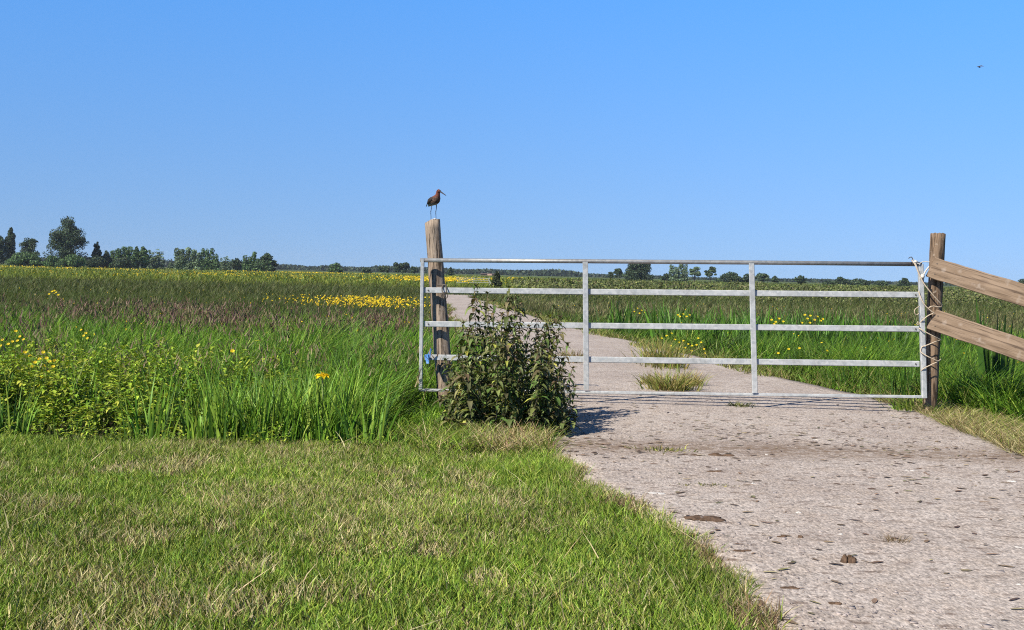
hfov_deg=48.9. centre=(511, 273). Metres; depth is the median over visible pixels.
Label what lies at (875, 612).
grit
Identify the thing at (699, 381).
grass tuft
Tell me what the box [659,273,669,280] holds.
bush
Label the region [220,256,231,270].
willow tree
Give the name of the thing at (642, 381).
grass tuft
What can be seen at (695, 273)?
broadleaf tree
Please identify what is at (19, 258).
bush
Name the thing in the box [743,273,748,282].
bush
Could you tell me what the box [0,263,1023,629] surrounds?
ground
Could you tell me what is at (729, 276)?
bush
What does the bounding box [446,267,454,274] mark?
conifer tree
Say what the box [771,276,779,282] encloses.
bush
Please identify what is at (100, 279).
distant grass
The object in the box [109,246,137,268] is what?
willow tree
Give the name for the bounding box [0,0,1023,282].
sky
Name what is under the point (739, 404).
grass tuft
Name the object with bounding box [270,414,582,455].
rough grass
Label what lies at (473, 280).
distant gate
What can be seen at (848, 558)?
mud clod
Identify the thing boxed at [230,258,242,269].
broadleaf tree
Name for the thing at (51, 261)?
bush
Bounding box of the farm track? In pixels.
[446,294,1023,629]
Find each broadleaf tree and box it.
[0,235,11,264]
[19,237,41,265]
[43,216,90,261]
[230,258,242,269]
[253,252,277,271]
[378,266,389,272]
[393,262,409,273]
[410,266,418,273]
[608,272,613,277]
[613,268,623,277]
[622,259,653,279]
[689,267,701,280]
[755,273,769,282]
[794,275,806,283]
[896,277,911,286]
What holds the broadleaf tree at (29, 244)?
on the ground at (336, 527)
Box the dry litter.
[557,392,1023,623]
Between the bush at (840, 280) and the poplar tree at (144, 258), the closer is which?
the poplar tree at (144, 258)
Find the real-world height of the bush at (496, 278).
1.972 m
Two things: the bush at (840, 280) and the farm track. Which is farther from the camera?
the bush at (840, 280)
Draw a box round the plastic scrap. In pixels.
[424,348,431,363]
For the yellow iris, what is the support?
on the ground at (336, 527)
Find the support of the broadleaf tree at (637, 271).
on the ground at (336, 527)
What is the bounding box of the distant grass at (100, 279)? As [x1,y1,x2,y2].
[0,264,1023,320]
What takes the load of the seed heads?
on the ground at (336, 527)
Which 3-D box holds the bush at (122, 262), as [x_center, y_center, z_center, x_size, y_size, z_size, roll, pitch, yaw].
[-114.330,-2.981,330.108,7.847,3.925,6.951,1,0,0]
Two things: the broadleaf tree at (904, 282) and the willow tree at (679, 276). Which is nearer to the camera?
the willow tree at (679, 276)
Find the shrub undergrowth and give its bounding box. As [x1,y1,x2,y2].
[492,276,1022,308]
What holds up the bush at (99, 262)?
on the ground at (336, 527)
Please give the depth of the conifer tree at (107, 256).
334.58 m
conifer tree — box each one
[5,227,15,265]
[89,241,105,267]
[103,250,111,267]
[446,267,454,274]
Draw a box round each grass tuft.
[555,345,589,363]
[607,336,699,372]
[631,444,697,453]
[633,370,678,384]
[634,368,712,391]
[669,370,712,386]
[670,482,734,486]
[725,402,755,407]
[876,398,954,411]
[877,532,911,543]
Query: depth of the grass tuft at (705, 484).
6.69 m
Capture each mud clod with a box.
[683,515,725,521]
[708,453,734,455]
[732,549,750,551]
[780,586,799,588]
[828,602,841,604]
[840,554,856,563]
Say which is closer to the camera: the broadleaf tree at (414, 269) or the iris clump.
the iris clump
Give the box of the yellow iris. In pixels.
[306,372,342,441]
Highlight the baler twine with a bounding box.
[908,257,942,370]
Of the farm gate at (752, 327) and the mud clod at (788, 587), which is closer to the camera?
the mud clod at (788, 587)
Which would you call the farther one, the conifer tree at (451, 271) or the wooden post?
the conifer tree at (451, 271)
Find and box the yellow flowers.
[0,265,1017,362]
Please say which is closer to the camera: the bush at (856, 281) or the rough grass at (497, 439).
the rough grass at (497, 439)
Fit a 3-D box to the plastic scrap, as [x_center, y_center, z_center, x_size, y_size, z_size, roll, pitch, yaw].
[-0.813,0.799,10.953,0.075,0.155,0.054,1,0,29]
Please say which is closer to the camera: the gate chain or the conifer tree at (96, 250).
the gate chain
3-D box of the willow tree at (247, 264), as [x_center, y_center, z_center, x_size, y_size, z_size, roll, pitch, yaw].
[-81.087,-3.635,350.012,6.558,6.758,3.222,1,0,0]
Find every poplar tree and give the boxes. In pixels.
[135,246,139,268]
[138,246,150,267]
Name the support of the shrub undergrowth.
on the ground at (336, 527)
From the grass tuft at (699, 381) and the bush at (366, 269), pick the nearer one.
the grass tuft at (699, 381)
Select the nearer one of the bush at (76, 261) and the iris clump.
the iris clump
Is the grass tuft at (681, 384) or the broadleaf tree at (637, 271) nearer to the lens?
the grass tuft at (681, 384)
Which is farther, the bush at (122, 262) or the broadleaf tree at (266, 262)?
the broadleaf tree at (266, 262)
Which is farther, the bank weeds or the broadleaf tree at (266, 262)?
the broadleaf tree at (266, 262)
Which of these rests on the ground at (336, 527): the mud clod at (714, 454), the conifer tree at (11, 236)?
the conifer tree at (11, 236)
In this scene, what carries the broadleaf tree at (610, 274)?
on the ground at (336, 527)
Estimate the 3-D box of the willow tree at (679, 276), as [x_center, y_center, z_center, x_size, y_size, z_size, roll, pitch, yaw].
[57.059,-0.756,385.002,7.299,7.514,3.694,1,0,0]
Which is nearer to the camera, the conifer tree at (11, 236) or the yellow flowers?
the yellow flowers
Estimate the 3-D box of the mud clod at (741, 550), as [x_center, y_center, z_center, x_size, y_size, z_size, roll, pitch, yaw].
[1.046,1.258,5.108,0.090,0.008,0.040,1,0,0]
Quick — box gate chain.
[437,284,447,298]
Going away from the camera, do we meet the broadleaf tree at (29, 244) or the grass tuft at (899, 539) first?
the grass tuft at (899, 539)
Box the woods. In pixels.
[0,257,954,285]
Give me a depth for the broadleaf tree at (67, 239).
323.05 m
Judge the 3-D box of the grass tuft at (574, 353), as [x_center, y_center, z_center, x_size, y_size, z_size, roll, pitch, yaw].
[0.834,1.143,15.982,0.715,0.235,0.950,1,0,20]
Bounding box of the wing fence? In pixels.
[922,233,1023,412]
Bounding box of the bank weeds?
[0,332,1021,447]
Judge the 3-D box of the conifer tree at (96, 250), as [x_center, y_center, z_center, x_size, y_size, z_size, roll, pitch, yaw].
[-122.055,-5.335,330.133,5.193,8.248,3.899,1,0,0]
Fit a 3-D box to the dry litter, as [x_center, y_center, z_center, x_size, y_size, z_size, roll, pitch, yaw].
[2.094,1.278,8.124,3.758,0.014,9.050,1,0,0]
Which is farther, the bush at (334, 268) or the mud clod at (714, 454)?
the bush at (334, 268)
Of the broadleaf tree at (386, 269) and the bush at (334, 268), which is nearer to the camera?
the bush at (334, 268)
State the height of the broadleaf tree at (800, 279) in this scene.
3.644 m
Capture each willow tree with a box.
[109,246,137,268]
[147,249,164,268]
[173,247,202,269]
[200,248,219,270]
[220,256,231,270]
[241,252,260,271]
[668,264,689,280]
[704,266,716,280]
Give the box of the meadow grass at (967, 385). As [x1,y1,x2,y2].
[0,284,1023,445]
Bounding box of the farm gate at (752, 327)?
[419,258,926,397]
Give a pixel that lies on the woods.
(553, 272)
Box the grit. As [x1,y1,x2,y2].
[561,388,1023,629]
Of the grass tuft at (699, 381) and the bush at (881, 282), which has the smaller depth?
the grass tuft at (699, 381)
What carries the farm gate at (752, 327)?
attached to the wing fence
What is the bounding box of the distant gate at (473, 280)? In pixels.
[456,278,490,284]
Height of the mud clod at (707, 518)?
0.016 m
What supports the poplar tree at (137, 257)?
on the ground at (336, 527)
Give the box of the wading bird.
[426,189,445,213]
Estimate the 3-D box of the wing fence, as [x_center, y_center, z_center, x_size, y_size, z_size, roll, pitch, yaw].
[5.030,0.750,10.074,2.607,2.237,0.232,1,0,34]
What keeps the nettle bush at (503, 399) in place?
on the ground at (336, 527)
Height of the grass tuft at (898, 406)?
0.137 m
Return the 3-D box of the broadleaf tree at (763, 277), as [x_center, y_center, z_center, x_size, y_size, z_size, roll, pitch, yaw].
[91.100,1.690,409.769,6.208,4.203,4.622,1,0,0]
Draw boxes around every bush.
[5,252,43,266]
[43,255,61,266]
[55,254,86,267]
[85,255,106,267]
[110,257,135,268]
[328,262,342,272]
[361,267,371,272]
[433,284,581,436]
[490,271,502,287]
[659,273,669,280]
[715,271,744,281]
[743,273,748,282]
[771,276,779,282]
[822,280,836,284]
[834,276,847,284]
[847,278,870,285]
[872,280,888,285]
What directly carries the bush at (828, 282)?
on the ground at (336, 527)
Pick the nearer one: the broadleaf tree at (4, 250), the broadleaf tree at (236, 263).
the broadleaf tree at (4, 250)
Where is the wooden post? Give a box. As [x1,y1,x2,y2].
[425,218,452,403]
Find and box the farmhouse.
[480,273,493,275]
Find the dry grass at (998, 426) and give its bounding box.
[447,301,1023,455]
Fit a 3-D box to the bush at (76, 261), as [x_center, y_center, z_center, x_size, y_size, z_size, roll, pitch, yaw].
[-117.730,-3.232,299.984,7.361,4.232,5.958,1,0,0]
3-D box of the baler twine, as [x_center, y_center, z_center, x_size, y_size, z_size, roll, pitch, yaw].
[3.921,0.385,10.658,0.379,1.083,0.096,1,0,-6]
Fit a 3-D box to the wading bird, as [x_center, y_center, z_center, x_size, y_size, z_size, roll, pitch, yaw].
[-0.746,-0.679,11.111,0.106,0.306,0.361,1,0,-34]
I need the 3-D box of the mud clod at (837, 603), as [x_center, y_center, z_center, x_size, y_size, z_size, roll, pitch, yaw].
[1.237,1.263,4.304,0.052,0.015,0.025,1,0,13]
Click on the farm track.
(903, 512)
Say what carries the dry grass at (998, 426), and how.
on the ground at (336, 527)
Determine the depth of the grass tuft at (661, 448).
7.99 m
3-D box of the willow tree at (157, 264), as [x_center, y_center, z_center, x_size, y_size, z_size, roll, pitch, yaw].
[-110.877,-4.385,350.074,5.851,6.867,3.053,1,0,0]
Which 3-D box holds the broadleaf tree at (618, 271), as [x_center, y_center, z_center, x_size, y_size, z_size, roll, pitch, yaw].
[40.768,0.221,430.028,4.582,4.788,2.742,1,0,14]
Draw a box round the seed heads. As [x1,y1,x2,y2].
[0,290,1023,417]
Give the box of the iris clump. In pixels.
[976,299,1018,381]
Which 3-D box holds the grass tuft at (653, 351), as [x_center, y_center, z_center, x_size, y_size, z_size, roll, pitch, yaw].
[1.981,1.079,15.634,1.351,0.416,2.681,1,0,0]
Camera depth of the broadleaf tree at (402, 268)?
429.34 m
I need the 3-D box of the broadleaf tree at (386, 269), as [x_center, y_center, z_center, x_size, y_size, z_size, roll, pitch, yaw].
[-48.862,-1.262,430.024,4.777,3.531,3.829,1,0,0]
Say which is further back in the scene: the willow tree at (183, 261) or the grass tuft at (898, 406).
the willow tree at (183, 261)

